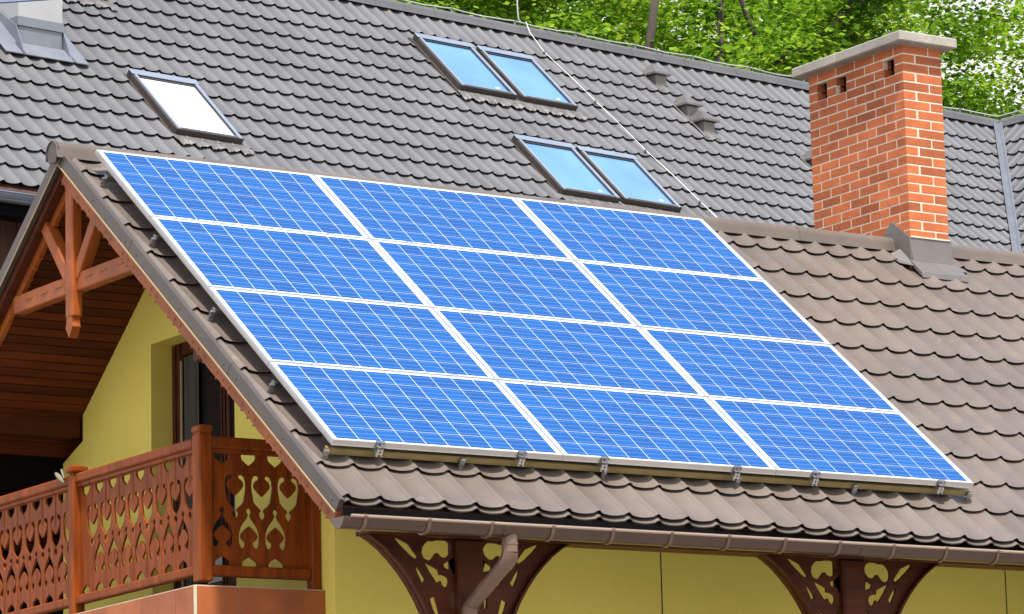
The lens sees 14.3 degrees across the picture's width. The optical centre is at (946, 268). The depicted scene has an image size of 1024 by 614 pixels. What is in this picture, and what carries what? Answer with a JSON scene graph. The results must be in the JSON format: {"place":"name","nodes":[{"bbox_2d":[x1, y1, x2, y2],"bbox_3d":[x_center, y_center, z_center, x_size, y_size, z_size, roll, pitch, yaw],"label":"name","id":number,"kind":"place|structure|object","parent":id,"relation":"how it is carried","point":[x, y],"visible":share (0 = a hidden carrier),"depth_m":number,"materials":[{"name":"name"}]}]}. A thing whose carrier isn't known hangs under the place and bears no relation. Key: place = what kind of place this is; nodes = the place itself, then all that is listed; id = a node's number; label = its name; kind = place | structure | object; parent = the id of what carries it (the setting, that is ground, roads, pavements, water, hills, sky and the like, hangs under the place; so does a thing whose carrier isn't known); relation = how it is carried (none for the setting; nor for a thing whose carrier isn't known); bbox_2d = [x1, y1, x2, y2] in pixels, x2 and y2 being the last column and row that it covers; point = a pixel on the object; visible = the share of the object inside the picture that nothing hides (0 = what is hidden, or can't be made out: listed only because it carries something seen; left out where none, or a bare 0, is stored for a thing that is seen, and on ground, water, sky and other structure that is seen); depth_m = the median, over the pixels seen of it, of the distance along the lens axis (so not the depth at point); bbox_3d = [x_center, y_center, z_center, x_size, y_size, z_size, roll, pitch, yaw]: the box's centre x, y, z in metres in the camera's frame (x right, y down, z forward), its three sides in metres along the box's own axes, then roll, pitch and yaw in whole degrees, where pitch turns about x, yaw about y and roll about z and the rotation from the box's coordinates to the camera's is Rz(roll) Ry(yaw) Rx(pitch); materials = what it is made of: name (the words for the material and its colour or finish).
{"place":"outdoors","nodes":[
{"label":"outdoors","id":0,"kind":"place"},
{"bbox_2d":[0,0,1023,269],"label":"grey roofed house","id":1,"kind":"structure","parent":0,"point":[394,90],"depth_m":42.98,"materials":[{"name":"tile"}]},
{"bbox_2d":[0,0,44,3],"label":"cable","id":2,"kind":"object","parent":1,"relation":"attached to","point":[14,1],"visible":1,"depth_m":33.38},
{"bbox_2d":[541,0,1023,114],"label":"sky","id":3,"kind":"structure","parent":0,"point":[981,64],"materials":[{"name":"white"}]},
{"label":"ground","id":4,"kind":"structure","parent":0,"visible":0},
{"bbox_2d":[393,0,484,17],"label":"broadleaf tree","id":5,"kind":"object","parent":4,"relation":"on","point":[457,6],"visible":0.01,"depth_m":54.48,"materials":[{"name":"green plant"}]},
{"bbox_2d":[0,30,1023,613],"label":"yellow house","id":6,"kind":"structure","parent":4,"relation":"on","point":[160,426],"depth_m":28.25,"materials":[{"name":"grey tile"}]},
{"bbox_2d":[55,469,64,483],"bbox_3d":[-6.139,1.443,28.042,0.051,0.119,0.150,6,-14,-38],"label":"rolled paper","id":7,"kind":"object","parent":6,"relation":"attached to","point":[59,477],"visible":1,"depth_m":28.02,"materials":[{"name":"white paper"}]},
{"bbox_2d":[172,341,235,589],"bbox_3d":[-5.159,1.452,28.578,0.080,2.034,1.216,6,-14,-38],"label":"balcony door","id":8,"kind":"structure","parent":6,"relation":"in","point":[198,398],"depth_m":28.83,"materials":[{"name":"brown glass"}]},
{"bbox_2d":[100,174,972,501],"bbox_3d":[-2.884,0.412,28.303,5.233,2.638,3.270,6,-14,-38],"label":"panel rack","id":9,"kind":"object","parent":6,"relation":"on","point":[606,468],"visible":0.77,"depth_m":26.80,"materials":[{"name":"metal"}]},
{"bbox_2d":[95,149,369,238],"bbox_3d":[-4.994,-0.503,28.325,1.717,0.040,1.008,6,24,-38],"label":"solar panel","id":10,"kind":"object","parent":9,"relation":"attached to","point":[167,187],"visible":1,"depth_m":28.29,"materials":[{"name":"glass"}]},
{"bbox_2d":[149,216,430,306],"bbox_3d":[-4.471,-0.029,27.600,1.717,0.041,1.008,6,24,-38],"label":"solar panel","id":11,"kind":"object","parent":9,"relation":"attached to","point":[228,256],"visible":1,"depth_m":27.56,"materials":[{"name":"glass"}]},
{"bbox_2d":[207,287,494,379],"bbox_3d":[-3.949,0.446,26.875,1.717,0.040,1.008,6,24,-38],"label":"solar panel","id":12,"kind":"object","parent":9,"relation":"attached to","point":[292,328],"visible":1,"depth_m":26.84,"materials":[{"name":"glass"}]},
{"bbox_2d":[267,361,562,460],"bbox_3d":[-3.426,0.921,26.150,1.717,0.040,1.008,6,24,-38],"label":"solar panel","id":13,"kind":"object","parent":9,"relation":"attached to","point":[352,407],"visible":1,"depth_m":26.09,"materials":[{"name":"glass"}]},
{"bbox_2d":[313,174,573,259],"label":"solar panel","id":14,"kind":"object","parent":9,"relation":"attached to","point":[376,210],"visible":1,"depth_m":29.37,"materials":[{"name":"glass"}]},
{"bbox_2d":[371,239,637,326],"bbox_3d":[-3.130,0.120,28.665,1.717,0.040,1.008,6,24,-38],"label":"solar panel","id":15,"kind":"object","parent":9,"relation":"attached to","point":[490,282],"visible":1,"depth_m":28.65,"materials":[{"name":"glass"}]},
{"bbox_2d":[433,308,705,396],"bbox_3d":[-2.607,0.594,27.940,1.717,0.040,1.008,6,24,-38],"label":"solar panel","id":16,"kind":"object","parent":9,"relation":"attached to","point":[506,347],"visible":1,"depth_m":27.92,"materials":[{"name":"glass"}]},
{"bbox_2d":[497,380,776,474],"bbox_3d":[-2.083,1.070,27.216,1.717,0.040,1.008,6,24,-38],"label":"solar panel","id":17,"kind":"object","parent":9,"relation":"attached to","point":[615,426],"visible":1,"depth_m":27.17,"materials":[{"name":"glass"}]},
{"bbox_2d":[515,197,764,279],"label":"solar panel","id":18,"kind":"object","parent":9,"relation":"attached to","point":[629,238],"visible":1,"depth_m":30.44,"materials":[{"name":"glass"}]},
{"bbox_2d":[576,260,830,344],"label":"solar panel","id":19,"kind":"object","parent":9,"relation":"attached to","point":[691,302],"visible":1,"depth_m":29.71,"materials":[{"name":"glass"}]},
{"bbox_2d":[640,327,899,411],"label":"solar panel","id":20,"kind":"object","parent":9,"relation":"attached to","point":[749,368],"visible":1,"depth_m":28.99,"materials":[{"name":"glass"}]},
{"bbox_2d":[707,397,973,487],"bbox_3d":[-0.741,1.217,28.281,1.717,0.040,1.008,6,24,-38],"label":"solar panel","id":21,"kind":"object","parent":9,"relation":"attached to","point":[789,439],"visible":1,"depth_m":28.24,"materials":[{"name":"glass"}]},
{"bbox_2d":[400,0,954,81],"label":"broadleaf tree","id":22,"kind":"object","parent":4,"relation":"on","point":[646,23],"visible":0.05,"depth_m":60.77,"materials":[{"name":"green plant"}]},
{"bbox_2d":[435,0,996,114],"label":"broadleaf tree","id":23,"kind":"object","parent":4,"relation":"on","point":[754,7],"visible":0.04,"depth_m":65.63,"materials":[{"name":"green plant"}]},
{"bbox_2d":[724,0,1023,119],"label":"broadleaf tree","id":24,"kind":"object","parent":4,"relation":"on","point":[967,45],"visible":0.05,"depth_m":71.86,"materials":[{"name":"green plant"}]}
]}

